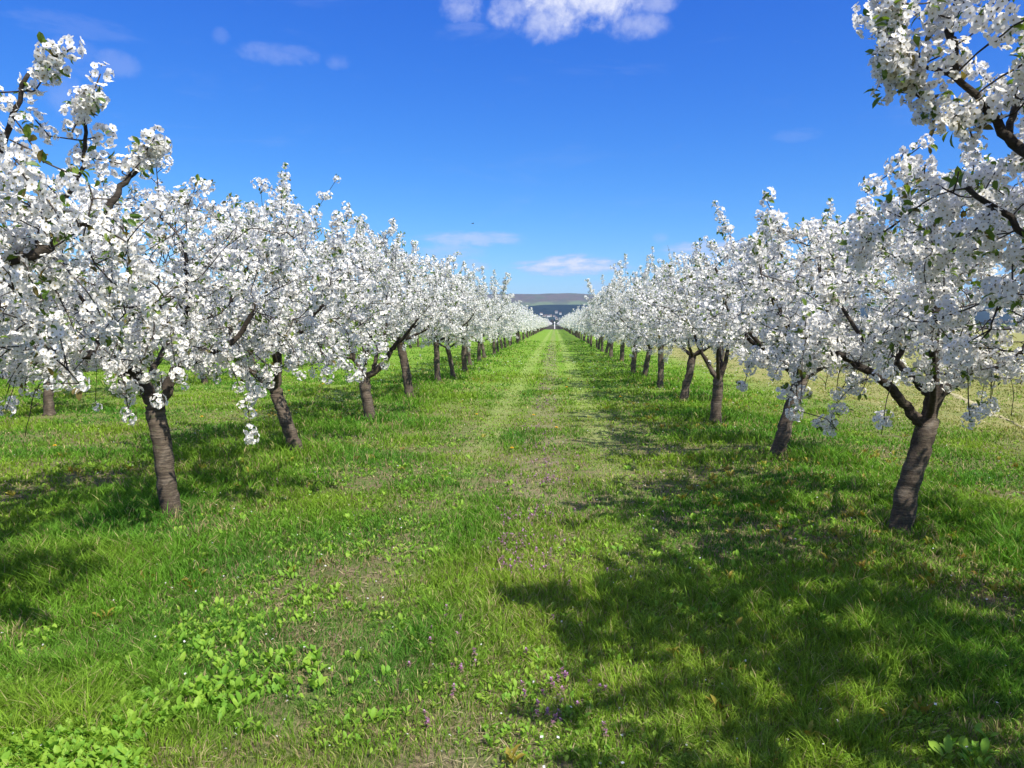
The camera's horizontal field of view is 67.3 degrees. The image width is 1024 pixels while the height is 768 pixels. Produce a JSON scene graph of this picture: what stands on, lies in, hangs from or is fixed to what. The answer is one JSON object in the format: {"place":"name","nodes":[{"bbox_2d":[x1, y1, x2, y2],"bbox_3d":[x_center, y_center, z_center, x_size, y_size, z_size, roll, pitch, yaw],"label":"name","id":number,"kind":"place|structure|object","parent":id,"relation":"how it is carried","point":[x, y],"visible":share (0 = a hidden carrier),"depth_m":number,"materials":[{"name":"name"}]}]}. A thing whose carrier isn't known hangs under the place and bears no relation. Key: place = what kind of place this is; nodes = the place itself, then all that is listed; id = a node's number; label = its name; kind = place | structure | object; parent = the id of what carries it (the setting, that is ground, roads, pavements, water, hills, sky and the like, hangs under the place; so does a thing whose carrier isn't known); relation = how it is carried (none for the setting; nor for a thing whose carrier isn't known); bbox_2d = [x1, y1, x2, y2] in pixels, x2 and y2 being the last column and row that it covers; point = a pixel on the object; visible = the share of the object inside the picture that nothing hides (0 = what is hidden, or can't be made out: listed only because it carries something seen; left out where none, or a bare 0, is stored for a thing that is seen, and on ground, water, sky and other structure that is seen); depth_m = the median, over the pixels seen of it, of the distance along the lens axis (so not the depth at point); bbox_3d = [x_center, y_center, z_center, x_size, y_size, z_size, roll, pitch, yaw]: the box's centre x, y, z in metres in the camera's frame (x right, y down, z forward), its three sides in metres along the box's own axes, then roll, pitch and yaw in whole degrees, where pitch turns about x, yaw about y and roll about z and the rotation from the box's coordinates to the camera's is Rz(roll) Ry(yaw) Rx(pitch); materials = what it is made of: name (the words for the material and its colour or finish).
{"place":"outdoors","nodes":[
{"label":"outdoors","id":0,"kind":"place"},
{"bbox_2d":[1,354,1020,767],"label":"fallen petals","id":1,"kind":"object","parent":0,"point":[509,570],"visible":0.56,"depth_m":5.05,"materials":[{"name":"white plant"}]},
{"bbox_2d":[0,325,1023,767],"bbox_3d":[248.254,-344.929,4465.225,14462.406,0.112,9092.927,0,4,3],"label":"ground","id":2,"kind":"structure","parent":0,"point":[544,335],"depth_m":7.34,"materials":[{"name":"green plant"}]},
{"bbox_2d":[1,278,51,378],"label":"cherry tree","id":3,"kind":"object","parent":2,"relation":"on","point":[2,353],"visible":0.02,"depth_m":21.89,"materials":[{"name":"white plant"}]},
{"bbox_2d":[1,268,147,415],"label":"cherry tree","id":4,"kind":"object","parent":2,"relation":"on","point":[48,405],"visible":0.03,"depth_m":13.42,"materials":[{"name":"white plant"}]},
{"bbox_2d":[0,31,174,400],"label":"cherry tree","id":5,"kind":"object","parent":2,"relation":"on","point":[21,256],"visible":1,"depth_m":3.25,"materials":[{"name":"white plant"}]},
{"bbox_2d":[15,274,172,396],"bbox_3d":[-8.538,-1.017,16.940,3.114,2.930,3.077,0,4,2],"label":"cherry tree","id":6,"kind":"object","parent":2,"relation":"on","point":[120,349],"visible":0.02,"depth_m":16.67,"materials":[{"name":"white plant"}]},
{"bbox_2d":[0,139,393,518],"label":"cherry tree","id":7,"kind":"object","parent":2,"relation":"on","point":[181,343],"visible":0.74,"depth_m":5.97,"materials":[{"name":"white plant"}]},
{"bbox_2d":[159,271,240,382],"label":"cherry tree","id":8,"kind":"object","parent":2,"relation":"on","point":[205,378],"visible":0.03,"depth_m":20.58,"materials":[{"name":"white plant"}]},
{"bbox_2d":[205,293,287,372],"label":"cherry tree","id":9,"kind":"object","parent":2,"relation":"on","point":[250,354],"visible":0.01,"depth_m":24.27,"materials":[{"name":"white plant"}]},
{"bbox_2d":[122,162,414,452],"bbox_3d":[-2.963,-0.842,9.304,3.402,3.663,3.483,0,4,3],"label":"cherry tree","id":10,"kind":"object","parent":2,"relation":"on","point":[286,422],"visible":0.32,"depth_m":9.24,"materials":[{"name":"white plant"}]},
{"bbox_2d":[262,284,333,365],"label":"cherry tree","id":11,"kind":"object","parent":2,"relation":"on","point":[294,307],"depth_m":27.91,"materials":[{"name":"white plant"}]},
{"bbox_2d":[284,308,343,354],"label":"cherry tree","id":12,"kind":"object","parent":2,"relation":"on","point":[330,330],"visible":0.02,"depth_m":31.67,"materials":[{"name":"white plant"}]},
{"bbox_2d":[345,308,369,356],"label":"cherry tree","id":13,"kind":"object","parent":2,"relation":"on","point":[350,354],"visible":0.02,"depth_m":35.53,"materials":[{"name":"white plant"}]},
{"bbox_2d":[260,214,471,419],"bbox_3d":[-2.337,-1.035,12.759,3.349,3.549,3.688,0,4,3],"label":"cherry tree","id":14,"kind":"object","parent":2,"relation":"on","point":[365,385],"visible":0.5,"depth_m":12.67,"materials":[{"name":"white plant"}]},
{"bbox_2d":[320,230,483,396],"bbox_3d":[-2.211,-1.330,16.630,3.760,3.623,3.715,-4,6,-40],"label":"cherry tree","id":15,"kind":"object","parent":2,"relation":"on","point":[405,366],"visible":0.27,"depth_m":16.44,"materials":[{"name":"white plant"}]},
{"bbox_2d":[394,265,504,381],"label":"cherry tree","id":16,"kind":"object","parent":2,"relation":"on","point":[437,374],"visible":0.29,"depth_m":20.50,"materials":[{"name":"white plant"}]},
{"bbox_2d":[405,292,496,377],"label":"cherry tree","id":17,"kind":"object","parent":2,"relation":"on","point":[448,340],"visible":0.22,"depth_m":22.28,"materials":[{"name":"white plant"}]},
{"bbox_2d":[434,263,520,371],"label":"cherry tree","id":18,"kind":"object","parent":2,"relation":"on","point":[464,348],"visible":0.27,"depth_m":25.41,"materials":[{"name":"white plant"}]},
{"bbox_2d":[444,284,511,365],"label":"cherry tree","id":19,"kind":"object","parent":2,"relation":"on","point":[469,356],"visible":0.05,"depth_m":29.22,"materials":[{"name":"white plant"}]},
{"bbox_2d":[455,299,518,361],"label":"cherry tree","id":20,"kind":"object","parent":2,"relation":"on","point":[479,344],"visible":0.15,"depth_m":32.85,"materials":[{"name":"white plant"}]},
{"bbox_2d":[476,294,516,357],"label":"cherry tree","id":21,"kind":"object","parent":2,"relation":"on","point":[483,350],"visible":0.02,"depth_m":36.32,"materials":[{"name":"white plant"}]},
{"bbox_2d":[492,306,515,350],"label":"cherry tree","id":22,"kind":"object","parent":2,"relation":"on","point":[497,345],"visible":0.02,"depth_m":44.04,"materials":[{"name":"white plant"}]},
{"bbox_2d":[486,297,523,354],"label":"cherry tree","id":23,"kind":"object","parent":2,"relation":"on","point":[494,345],"visible":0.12,"depth_m":40.26,"materials":[{"name":"white plant"}]},
{"bbox_2d":[407,346,609,739],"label":"purple wildflowers","id":24,"kind":"object","parent":2,"relation":"on","point":[565,674],"visible":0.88,"depth_m":4.91,"materials":[{"name":"plant"}]},
{"bbox_2d":[0,345,1021,767],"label":"broadleaf weeds","id":25,"kind":"object","parent":2,"relation":"on","point":[120,753],"visible":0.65,"depth_m":3.45,"materials":[{"name":"green plant"}]},
{"bbox_2d":[499,308,524,348],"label":"cherry tree","id":26,"kind":"object","parent":2,"relation":"on","point":[501,343],"visible":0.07,"depth_m":48.01,"materials":[{"name":"white plant"}]},
{"bbox_2d":[0,359,1023,767],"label":"ground cover","id":27,"kind":"object","parent":2,"relation":"on","point":[586,693],"visible":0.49,"depth_m":4.03,"materials":[{"name":"green plant"}]},
{"bbox_2d":[0,354,1023,765],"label":"reddish weeds","id":28,"kind":"object","parent":2,"relation":"on","point":[508,752],"visible":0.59,"depth_m":5.61,"materials":[{"name":"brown plant"}]},
{"bbox_2d":[502,301,526,347],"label":"cherry tree","id":29,"kind":"object","parent":2,"relation":"on","point":[504,340],"visible":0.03,"depth_m":51.66,"materials":[{"name":"white plant"}]},
{"bbox_2d":[505,300,525,345],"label":"cherry tree","id":30,"kind":"object","parent":2,"relation":"on","point":[518,320],"visible":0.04,"depth_m":55.31,"materials":[{"name":"white plant"}]},
{"bbox_2d":[510,312,526,343],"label":"cherry tree","id":31,"kind":"object","parent":2,"relation":"on","point":[518,328],"visible":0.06,"depth_m":59.04,"materials":[{"name":"white plant"}]},
{"bbox_2d":[511,300,535,341],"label":"cherry tree","id":32,"kind":"object","parent":2,"relation":"on","point":[530,317],"visible":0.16,"depth_m":70.05,"materials":[{"name":"white plant"}]},
{"bbox_2d":[516,305,534,343],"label":"cherry tree","id":33,"kind":"object","parent":2,"relation":"on","point":[528,314],"visible":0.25,"depth_m":62.73,"materials":[{"name":"white plant"}]},
{"bbox_2d":[521,324,536,339],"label":"cherry tree","id":34,"kind":"object","parent":2,"relation":"on","point":[527,330],"visible":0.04,"depth_m":77.27,"materials":[{"name":"white plant"}]},
{"bbox_2d":[563,310,576,336],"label":"cherry tree","id":35,"kind":"object","parent":2,"relation":"on","point":[568,320],"visible":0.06,"depth_m":97.99,"materials":[{"name":"white plant"}]},
{"bbox_2d":[570,306,585,340],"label":"cherry tree","id":36,"kind":"object","parent":2,"relation":"on","point":[575,317],"visible":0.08,"depth_m":69.08,"materials":[{"name":"white plant"}]},
{"bbox_2d":[568,310,589,343],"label":"cherry tree","id":37,"kind":"object","parent":2,"relation":"on","point":[576,322],"visible":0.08,"depth_m":62.33,"materials":[{"name":"white plant"}]},
{"bbox_2d":[141,318,1017,324],"bbox_3d":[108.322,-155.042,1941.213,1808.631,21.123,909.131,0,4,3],"label":"distant woods","id":38,"kind":"object","parent":2,"relation":"on","point":[976,322],"visible":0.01,"depth_m":1519.22,"materials":[{"name":"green plant"}]},
{"bbox_2d":[575,317,592,346],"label":"cherry tree","id":39,"kind":"object","parent":2,"relation":"on","point":[582,331],"visible":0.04,"depth_m":54.77,"materials":[{"name":"white plant"}]},
{"bbox_2d":[575,307,600,349],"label":"cherry tree","id":40,"kind":"object","parent":2,"relation":"on","point":[599,339],"visible":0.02,"depth_m":47.60,"materials":[{"name":"white plant"}]},
{"bbox_2d":[577,293,603,351],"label":"cherry tree","id":41,"kind":"object","parent":2,"relation":"on","point":[602,350],"visible":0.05,"depth_m":43.83,"materials":[{"name":"white plant"}]},
{"bbox_2d":[574,298,631,357],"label":"cherry tree","id":42,"kind":"object","parent":2,"relation":"on","point":[590,329],"visible":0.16,"depth_m":35.92,"materials":[{"name":"white plant"}]},
{"bbox_2d":[585,308,625,354],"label":"cherry tree","id":43,"kind":"object","parent":2,"relation":"on","point":[607,348],"visible":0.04,"depth_m":39.87,"materials":[{"name":"white plant"}]},
{"bbox_2d":[582,271,643,361],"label":"cherry tree","id":44,"kind":"object","parent":2,"relation":"on","point":[593,312],"visible":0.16,"depth_m":31.76,"materials":[{"name":"white plant"}]},
{"bbox_2d":[594,303,640,366],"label":"cherry tree","id":45,"kind":"object","parent":2,"relation":"on","point":[619,340],"visible":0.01,"depth_m":28.27,"materials":[{"name":"white plant"}]},
{"bbox_2d":[589,279,663,373],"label":"cherry tree","id":46,"kind":"object","parent":2,"relation":"on","point":[634,358],"visible":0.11,"depth_m":24.51,"materials":[{"name":"white plant"}]},
{"bbox_2d":[601,292,692,375],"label":"cherry tree","id":47,"kind":"object","parent":2,"relation":"on","point":[646,362],"visible":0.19,"depth_m":22.18,"materials":[{"name":"white plant"}]},
{"bbox_2d":[594,245,705,387],"bbox_3d":[3.773,-1.593,18.932,3.411,3.700,2.872,-2,5,-27],"label":"cherry tree","id":48,"kind":"object","parent":2,"relation":"on","point":[624,307],"visible":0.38,"depth_m":19.09,"materials":[{"name":"white plant"}]},
{"bbox_2d":[618,252,760,400],"bbox_3d":[3.706,-1.137,16.056,3.193,3.253,3.812,-2,5,-21],"label":"cherry tree","id":49,"kind":"object","parent":2,"relation":"on","point":[689,374],"visible":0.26,"depth_m":15.79,"materials":[{"name":"white plant"}]},
{"bbox_2d":[626,236,819,423],"bbox_3d":[3.455,-0.776,12.247,3.394,3.123,3.771,0,4,3],"label":"cherry tree","id":50,"kind":"object","parent":2,"relation":"on","point":[678,326],"visible":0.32,"depth_m":11.96,"materials":[{"name":"white plant"}]},
{"bbox_2d":[673,197,970,457],"bbox_3d":[3.418,-0.529,9.113,3.210,3.140,3.963,0,4,3],"label":"cherry tree","id":51,"kind":"object","parent":2,"relation":"on","point":[735,330],"visible":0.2,"depth_m":8.67,"materials":[{"name":"white plant"}]},
{"bbox_2d":[726,153,1023,534],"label":"cherry tree","id":52,"kind":"object","parent":2,"relation":"on","point":[815,341],"visible":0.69,"depth_m":5.25,"materials":[{"name":"white plant"}]},
{"bbox_2d":[839,0,1023,369],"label":"cherry tree","id":53,"kind":"object","parent":2,"relation":"on","point":[899,64],"visible":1,"depth_m":2.88,"materials":[{"name":"white plant"}]},
{"bbox_2d":[0,0,1023,300],"label":"sky","id":54,"kind":"structure","parent":0,"point":[574,137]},
{"bbox_2d":[3,400,1023,767],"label":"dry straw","id":55,"kind":"object","parent":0,"point":[497,612],"visible":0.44,"depth_m":3.97,"materials":[{"name":"plant"}]},
{"bbox_2d":[78,305,1023,324],"bbox_3d":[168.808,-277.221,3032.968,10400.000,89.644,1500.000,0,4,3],"label":"forest hill","id":56,"kind":"structure","parent":0,"point":[981,316],"depth_m":2826.85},
{"bbox_2d":[378,293,1008,311],"bbox_3d":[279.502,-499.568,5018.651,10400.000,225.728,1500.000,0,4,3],"label":"hill ridge","id":57,"kind":"structure","parent":0,"point":[554,299],"depth_m":4908.85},
{"bbox_2d":[673,343,1023,428],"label":"path","id":58,"kind":"structure","parent":0,"point":[971,402],"depth_m":15.69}
]}

